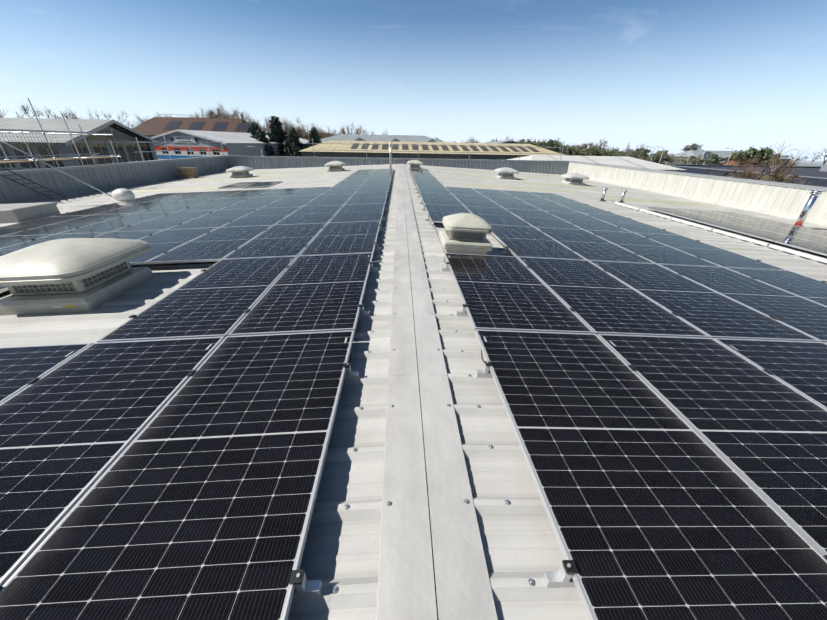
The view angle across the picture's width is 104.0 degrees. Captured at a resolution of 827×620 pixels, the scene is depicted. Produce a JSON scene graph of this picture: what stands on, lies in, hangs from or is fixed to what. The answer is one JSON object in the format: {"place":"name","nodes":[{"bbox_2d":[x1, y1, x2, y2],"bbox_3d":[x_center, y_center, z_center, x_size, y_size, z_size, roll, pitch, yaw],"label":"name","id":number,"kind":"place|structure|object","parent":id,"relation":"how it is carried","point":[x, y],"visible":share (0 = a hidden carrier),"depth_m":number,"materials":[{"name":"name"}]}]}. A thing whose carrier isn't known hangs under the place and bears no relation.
{"place":"outdoors","nodes":[
{"label":"outdoors","id":0,"kind":"place"},
{"bbox_2d":[0,118,161,169],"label":"building","id":1,"kind":"structure","parent":0,"point":[121,137],"depth_m":34.92,"materials":[{"name":"grey"}]},
{"bbox_2d":[389,143,397,168],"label":"pole","id":2,"kind":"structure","parent":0,"point":[390,153],"depth_m":21.68,"materials":[{"name":"grey metal"}]},
{"bbox_2d":[0,0,826,160],"label":"sky","id":3,"kind":"structure","parent":0,"point":[671,75],"materials":[{"name":"blue"}]},
{"bbox_2d":[485,140,520,143],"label":"building roof","id":4,"kind":"structure","parent":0,"point":[510,142],"depth_m":88.13,"materials":[{"name":"grey metal"}]},
{"bbox_2d":[507,155,684,171],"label":"building roof","id":5,"kind":"structure","parent":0,"point":[627,161],"depth_m":35.79,"materials":[{"name":"grey metal"}]},
{"bbox_2d":[414,155,826,595],"bbox_3d":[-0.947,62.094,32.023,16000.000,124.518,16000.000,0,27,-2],"label":"ground","id":6,"kind":"structure","parent":0,"point":[809,162],"depth_m":607.03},
{"bbox_2d":[0,101,37,117],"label":"bare tree","id":7,"kind":"object","parent":6,"relation":"on","point":[16,112],"visible":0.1,"depth_m":57.48,"materials":[{"name":"brown plant"}]},
{"bbox_2d":[15,103,77,118],"bbox_3d":[-64.475,-31.103,61.557,13.768,13.663,11.022,13,30,22],"label":"bare tree","id":8,"kind":"object","parent":6,"relation":"on","point":[27,112],"visible":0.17,"depth_m":57.05,"materials":[{"name":"brown plant"}]},
{"bbox_2d":[38,109,82,118],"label":"bare tree","id":9,"kind":"object","parent":6,"relation":"on","point":[61,111],"visible":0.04,"depth_m":88.70,"materials":[{"name":"brown plant"}]},
{"bbox_2d":[83,108,133,126],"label":"bare tree","id":10,"kind":"object","parent":6,"relation":"on","point":[109,114],"visible":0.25,"depth_m":96.48,"materials":[{"name":"brown plant"}]},
{"bbox_2d":[0,98,223,169],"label":"scaffold","id":11,"kind":"object","parent":6,"relation":"on","point":[7,160],"visible":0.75,"depth_m":14.83,"materials":[{"name":"grey metal"}]},
{"bbox_2d":[132,114,252,136],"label":"brown roof house","id":12,"kind":"structure","parent":6,"relation":"on","point":[153,126],"depth_m":78.02,"materials":[{"name":"tile"}]},
{"bbox_2d":[189,107,220,117],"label":"bare tree","id":13,"kind":"object","parent":6,"relation":"on","point":[202,114],"visible":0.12,"depth_m":84.29,"materials":[{"name":"brown plant"}]},
{"bbox_2d":[199,104,236,117],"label":"bare tree","id":14,"kind":"object","parent":6,"relation":"on","point":[218,114],"visible":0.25,"depth_m":82.91,"materials":[{"name":"brown plant"}]},
{"bbox_2d":[205,106,239,117],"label":"bare tree","id":15,"kind":"object","parent":6,"relation":"on","point":[222,113],"visible":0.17,"depth_m":95.01,"materials":[{"name":"brown plant"}]},
{"bbox_2d":[150,129,308,159],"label":"warehouse","id":16,"kind":"structure","parent":6,"relation":"on","point":[235,143],"depth_m":54.44,"materials":[{"name":"grey metal"}]},
{"bbox_2d":[230,107,261,127],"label":"bare tree","id":17,"kind":"object","parent":6,"relation":"on","point":[241,115],"visible":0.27,"depth_m":96.33,"materials":[{"name":"brown plant"}]},
{"bbox_2d":[249,119,260,138],"bbox_3d":[-31.218,-30.766,65.766,8.819,14.028,8.457,-5,28,-12],"label":"conifer tree","id":18,"kind":"object","parent":6,"relation":"on","point":[254,125],"visible":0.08,"depth_m":63.21,"materials":[{"name":"green plant"}]},
{"bbox_2d":[242,117,269,131],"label":"bare tree","id":19,"kind":"object","parent":6,"relation":"on","point":[258,124],"visible":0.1,"depth_m":94.14,"materials":[{"name":"brown plant"}]},
{"bbox_2d":[255,127,274,155],"bbox_3d":[-28.926,-28.947,64.039,7.125,12.977,7.887,-7,28,-15],"label":"conifer tree","id":20,"kind":"object","parent":6,"relation":"on","point":[261,135],"visible":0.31,"depth_m":61.56,"materials":[{"name":"green plant"}]},
{"bbox_2d":[250,117,287,133],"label":"bare tree","id":21,"kind":"object","parent":6,"relation":"on","point":[266,125],"visible":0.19,"depth_m":88.59,"materials":[{"name":"brown plant"}]},
{"bbox_2d":[266,116,288,155],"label":"conifer tree","id":22,"kind":"object","parent":6,"relation":"on","point":[277,134],"visible":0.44,"depth_m":65.04,"materials":[{"name":"green plant"}]},
{"bbox_2d":[261,114,307,138],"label":"bare tree","id":23,"kind":"object","parent":6,"relation":"on","point":[286,127],"visible":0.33,"depth_m":91.06,"materials":[{"name":"brown plant"}]},
{"bbox_2d":[269,116,300,133],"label":"bare tree","id":24,"kind":"object","parent":6,"relation":"on","point":[287,126],"visible":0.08,"depth_m":88.91,"materials":[{"name":"brown plant"}]},
{"bbox_2d":[283,129,301,155],"bbox_3d":[-24.459,-29.267,65.771,7.331,13.353,8.116,-1,27,-3],"label":"conifer tree","id":25,"kind":"object","parent":6,"relation":"on","point":[290,143],"visible":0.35,"depth_m":63.57,"materials":[{"name":"green plant"}]},
{"bbox_2d":[287,128,302,151],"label":"conifer tree","id":26,"kind":"object","parent":6,"relation":"on","point":[300,144],"visible":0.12,"depth_m":69.75,"materials":[{"name":"green plant"}]},
{"bbox_2d":[293,146,301,156],"bbox_3d":[-22.821,-27.116,64.612,6.429,10.578,5.807,-2,27,-5],"label":"conifer tree","id":27,"kind":"object","parent":6,"relation":"on","point":[296,152],"visible":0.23,"depth_m":62.30,"materials":[{"name":"green plant"}]},
{"bbox_2d":[283,124,312,139],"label":"bare tree","id":28,"kind":"object","parent":6,"relation":"on","point":[297,132],"visible":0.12,"depth_m":86.73,"materials":[{"name":"brown plant"}]},
{"bbox_2d":[287,124,327,139],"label":"bare tree","id":29,"kind":"object","parent":6,"relation":"on","point":[304,131],"visible":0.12,"depth_m":86.37,"materials":[{"name":"brown plant"}]},
{"bbox_2d":[306,127,321,147],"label":"conifer tree","id":30,"kind":"object","parent":6,"relation":"on","point":[314,136],"visible":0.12,"depth_m":66.79,"materials":[{"name":"green plant"}]},
{"bbox_2d":[301,122,330,138],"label":"bare tree","id":31,"kind":"object","parent":6,"relation":"on","point":[318,132],"visible":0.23,"depth_m":89.15,"materials":[{"name":"brown plant"}]},
{"bbox_2d":[334,121,362,135],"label":"bare tree","id":32,"kind":"object","parent":6,"relation":"on","point":[348,130],"visible":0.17,"depth_m":101.41,"materials":[{"name":"brown plant"}]},
{"bbox_2d":[340,126,370,133],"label":"bare tree","id":33,"kind":"object","parent":6,"relation":"on","point":[359,129],"visible":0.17,"depth_m":90.02,"materials":[{"name":"brown plant"}]},
{"bbox_2d":[302,134,442,148],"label":"building roof","id":34,"kind":"structure","parent":6,"relation":"on","point":[363,137],"depth_m":80.76,"materials":[{"name":"grey metal"}]},
{"bbox_2d":[0,155,826,224],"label":"parapet walls","id":35,"kind":"structure","parent":6,"relation":"on","point":[786,200],"depth_m":16.66,"materials":[{"name":"grey"}]},
{"bbox_2d":[0,164,398,619],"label":"roof sheet","id":36,"kind":"object","parent":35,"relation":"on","point":[341,551],"visible":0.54,"depth_m":2.46,"materials":[{"name":"white metal"}]},
{"bbox_2d":[0,202,60,223],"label":"roof upstand box","id":37,"kind":"object","parent":36,"relation":"on","point":[17,212],"visible":0.92,"depth_m":9.13,"materials":[{"name":"white metal"}]},
{"bbox_2d":[0,166,65,198],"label":"ladder","id":38,"kind":"object","parent":36,"relation":"on","point":[29,183],"visible":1,"depth_m":12.09,"materials":[{"name":"grey metal"}]},
{"bbox_2d":[0,140,112,196],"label":"leaning tube","id":39,"kind":"object","parent":36,"relation":"on","point":[55,168],"visible":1,"depth_m":10.73,"materials":[{"name":"grey metal"}]},
{"bbox_2d":[0,238,153,315],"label":"roof vent","id":40,"kind":"object","parent":36,"relation":"on","point":[40,270],"visible":1,"depth_m":3.75,"materials":[{"name":"grey plastic"}]},
{"bbox_2d":[111,188,134,200],"bbox_3d":[-10.980,-4.352,12.224,0.700,0.440,0.560,0,27,-2],"label":"roof vent","id":41,"kind":"object","parent":36,"relation":"on","point":[121,194],"visible":0.88,"depth_m":12.04,"materials":[{"name":"white plastic"}]},
{"bbox_2d":[177,167,198,178],"bbox_3d":[-14.626,-8.892,20.986,0.960,0.650,0.600,0,27,-2],"label":"box stack","id":42,"kind":"object","parent":36,"relation":"on","point":[187,172],"visible":0.95,"depth_m":20.77,"materials":[{"name":"brown cardboard"}]},
{"bbox_2d":[226,166,253,177],"bbox_3d":[-10.950,-8.737,20.435,1.312,0.664,1.312,-3,27,-1],"label":"roof vent","id":43,"kind":"object","parent":36,"relation":"on","point":[239,171],"visible":1,"depth_m":20.09,"materials":[{"name":"grey plastic"}]},
{"bbox_2d":[218,181,282,188],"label":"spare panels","id":44,"kind":"object","parent":36,"relation":"on","point":[250,184],"visible":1,"depth_m":15.50,"materials":[{"name":"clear glass"}]},
{"bbox_2d":[325,161,345,171],"bbox_3d":[-5.445,-10.057,22.581,1.313,0.664,1.312,-3,27,-1],"label":"roof vent","id":45,"kind":"object","parent":36,"relation":"on","point":[335,165],"visible":1,"depth_m":22.22,"materials":[{"name":"grey"}]},
{"bbox_2d":[0,168,826,619],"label":"solar panels","id":46,"kind":"object","parent":36,"relation":"on","point":[664,396],"visible":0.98,"depth_m":2.15,"materials":[{"name":"black glass"}]},
{"bbox_2d":[332,164,534,619],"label":"ridge cap","id":47,"kind":"object","parent":36,"relation":"on","point":[406,587],"visible":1,"depth_m":1.70,"materials":[{"name":"grey metal"}]},
{"bbox_2d":[401,164,826,619],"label":"roof sheet","id":48,"kind":"object","parent":35,"relation":"on","point":[521,546],"visible":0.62,"depth_m":2.34,"materials":[{"name":"white metal"}]},
{"bbox_2d":[407,160,422,168],"bbox_3d":[0.112,-10.392,23.098,1.140,0.600,1.140,2,27,-4],"label":"roof vent","id":49,"kind":"object","parent":48,"relation":"on","point":[415,164],"visible":1,"depth_m":22.77,"materials":[{"name":"grey"}]},
{"bbox_2d":[349,203,484,362],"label":"dc cables","id":50,"kind":"object","parent":48,"relation":"on","point":[445,262],"visible":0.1,"depth_m":4.84,"materials":[{"name":"black plastic"}]},
{"bbox_2d":[439,213,491,254],"bbox_3d":[0.863,-1.281,5.420,0.780,0.649,0.782,2,27,-4],"label":"roof vent","id":51,"kind":"object","parent":48,"relation":"on","point":[463,233],"visible":1,"depth_m":5.14,"materials":[{"name":"grey plastic"}]},
{"bbox_2d":[494,167,518,179],"bbox_3d":[5.920,-8.725,20.604,1.312,0.664,1.312,2,27,-4],"label":"roof vent","id":52,"kind":"object","parent":48,"relation":"on","point":[506,173],"visible":1,"depth_m":20.25,"materials":[{"name":"grey"}]},
{"bbox_2d":[561,173,588,184],"bbox_3d":[9.993,-8.152,20.062,1.312,0.664,1.312,2,27,-4],"label":"roof vent","id":53,"kind":"object","parent":48,"relation":"on","point":[575,178],"visible":1,"depth_m":19.73,"materials":[{"name":"grey"}]},
{"bbox_2d":[600,188,607,201],"bbox_3d":[7.819,-4.743,13.281,0.340,0.520,0.340,0,27,-2],"label":"pipe flue","id":54,"kind":"object","parent":48,"relation":"on","point":[603,194],"visible":0.94,"depth_m":13.24,"materials":[{"name":"grey metal"}]},
{"bbox_2d":[619,189,626,202],"bbox_3d":[8.525,-4.624,13.148,0.340,0.520,0.340,0,27,-2],"label":"vent pipe","id":55,"kind":"object","parent":48,"relation":"on","point":[624,191],"visible":0.9,"depth_m":13.10,"materials":[{"name":"grey metal"}]},
{"bbox_2d":[614,202,826,262],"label":"cable tray","id":56,"kind":"object","parent":48,"relation":"on","point":[803,254],"visible":1,"depth_m":8.08,"materials":[{"name":"white metal"}]},
{"bbox_2d":[793,190,821,226],"bbox_3d":[12.207,-3.107,10.035,0.429,1.140,0.440,0,27,-2],"label":"steel flue","id":57,"kind":"object","parent":48,"relation":"on","point":[810,202],"visible":0.79,"depth_m":9.95,"materials":[{"name":"silver metal"}]},
{"bbox_2d":[300,140,566,159],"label":"warehouse roof","id":58,"kind":"structure","parent":6,"relation":"on","point":[434,152],"depth_m":54.02,"materials":[{"name":"brown metal"}]},
{"bbox_2d":[307,139,567,160],"bbox_3d":[2.211,-9.798,30.181,22.700,11.020,0.078,0,27,-2],"label":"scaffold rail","id":59,"kind":"object","parent":6,"relation":"on","point":[418,151],"visible":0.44,"depth_m":28.01,"materials":[{"name":"grey"}]},
{"bbox_2d":[516,139,531,143],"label":"leafy tree","id":60,"kind":"object","parent":6,"relation":"on","point":[525,142],"visible":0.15,"depth_m":138.57,"materials":[{"name":"green plant"}]},
{"bbox_2d":[538,139,559,152],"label":"leafy tree","id":61,"kind":"object","parent":6,"relation":"on","point":[551,143],"visible":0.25,"depth_m":114.16,"materials":[{"name":"green plant"}]},
{"bbox_2d":[559,145,578,155],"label":"leafy tree","id":62,"kind":"object","parent":6,"relation":"on","point":[570,153],"visible":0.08,"depth_m":122.22,"materials":[{"name":"green plant"}]},
{"bbox_2d":[558,145,581,155],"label":"sparse tree","id":63,"kind":"object","parent":6,"relation":"on","point":[575,153],"visible":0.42,"depth_m":121.57,"materials":[{"name":"green plant"}]},
{"bbox_2d":[577,146,598,155],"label":"leafy tree","id":64,"kind":"object","parent":6,"relation":"on","point":[583,152],"visible":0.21,"depth_m":123.29,"materials":[{"name":"green plant"}]},
{"bbox_2d":[580,147,599,155],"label":"leafy tree","id":65,"kind":"object","parent":6,"relation":"on","point":[590,152],"visible":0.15,"depth_m":115.48,"materials":[{"name":"green plant"}]},
{"bbox_2d":[596,139,607,147],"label":"bare tree","id":66,"kind":"object","parent":6,"relation":"on","point":[604,144],"visible":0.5,"depth_m":255.97,"materials":[{"name":"brown plant"}]},
{"bbox_2d":[598,147,628,155],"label":"leafy tree","id":67,"kind":"object","parent":6,"relation":"on","point":[615,152],"visible":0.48,"depth_m":114.53,"materials":[{"name":"green plant"}]},
{"bbox_2d":[620,142,645,158],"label":"bare tree","id":68,"kind":"object","parent":6,"relation":"on","point":[633,150],"visible":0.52,"depth_m":114.02,"materials":[{"name":"brown plant"}]},
{"bbox_2d":[627,150,645,159],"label":"sparse tree","id":69,"kind":"object","parent":6,"relation":"on","point":[638,155],"visible":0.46,"depth_m":126.00,"materials":[{"name":"green plant"}]},
{"bbox_2d":[635,147,655,160],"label":"leafy tree","id":70,"kind":"object","parent":6,"relation":"on","point":[643,150],"visible":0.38,"depth_m":140.21,"materials":[{"name":"green plant"}]},
{"bbox_2d":[651,151,667,163],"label":"sparse tree","id":71,"kind":"object","parent":6,"relation":"on","point":[658,155],"visible":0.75,"depth_m":137.50,"materials":[{"name":"green plant"}]},
{"bbox_2d":[653,150,673,162],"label":"leafy tree","id":72,"kind":"object","parent":6,"relation":"on","point":[666,151],"visible":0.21,"depth_m":152.83,"materials":[{"name":"green plant"}]},
{"bbox_2d":[668,154,684,162],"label":"bare tree","id":73,"kind":"object","parent":6,"relation":"on","point":[677,158],"visible":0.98,"depth_m":147.30,"materials":[{"name":"brown plant"}]},
{"bbox_2d":[680,155,697,164],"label":"leafy tree","id":74,"kind":"object","parent":6,"relation":"on","point":[690,158],"visible":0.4,"depth_m":158.79,"materials":[{"name":"green plant"}]},
{"bbox_2d":[680,143,702,151],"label":"sparse tree","id":75,"kind":"object","parent":6,"relation":"on","point":[694,146],"visible":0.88,"depth_m":254.83,"materials":[{"name":"green plant"}]},
{"bbox_2d":[689,153,713,164],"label":"sparse tree","id":76,"kind":"object","parent":6,"relation":"on","point":[694,161],"visible":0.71,"depth_m":139.63,"materials":[{"name":"green plant"}]},
{"bbox_2d":[701,151,711,164],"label":"pole sign","id":77,"kind":"object","parent":6,"relation":"on","point":[706,155],"visible":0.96,"depth_m":96.88,"materials":[{"name":"white metal"}]},
{"bbox_2d":[695,153,722,164],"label":"leafy tree","id":78,"kind":"object","parent":6,"relation":"on","point":[716,157],"visible":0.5,"depth_m":143.49,"materials":[{"name":"green plant"}]},
{"bbox_2d":[719,158,765,165],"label":"brick house","id":79,"kind":"structure","parent":6,"relation":"on","point":[732,160],"depth_m":113.86,"materials":[{"name":"brown brick"}]},
{"bbox_2d":[663,164,826,186],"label":"roof","id":80,"kind":"structure","parent":6,"relation":"on","point":[817,174],"depth_m":34.81,"materials":[{"name":"grey metal"}]},
{"bbox_2d":[726,145,782,165],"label":"leafy tree","id":81,"kind":"object","parent":6,"relation":"on","point":[750,153],"visible":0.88,"depth_m":109.87,"materials":[{"name":"green plant"}]},
{"bbox_2d":[718,141,818,185],"bbox_3d":[26.164,-6.174,24.467,9.525,11.937,8.475,19,32,31],"label":"bare tree","id":82,"kind":"object","parent":6,"relation":"on","point":[777,178],"visible":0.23,"depth_m":22.46,"materials":[{"name":"brown plant"}]},
{"bbox_2d":[740,164,799,182],"bbox_3d":[26.703,-6.182,26.085,7.617,10.413,7.036,24,35,37],"label":"sparse tree","id":83,"kind":"object","parent":6,"relation":"on","point":[784,178],"depth_m":23.60,"materials":[{"name":"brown plant"}]},
{"bbox_2d":[818,148,826,164],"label":"bare tree","id":84,"kind":"object","parent":6,"relation":"on","point":[824,162],"visible":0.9,"depth_m":207.87,"materials":[{"name":"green plant"}]},
{"bbox_2d":[665,150,790,165],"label":"building","id":85,"kind":"structure","parent":0,"point":[723,154],"depth_m":169.23,"materials":[{"name":"grey"}]}
]}

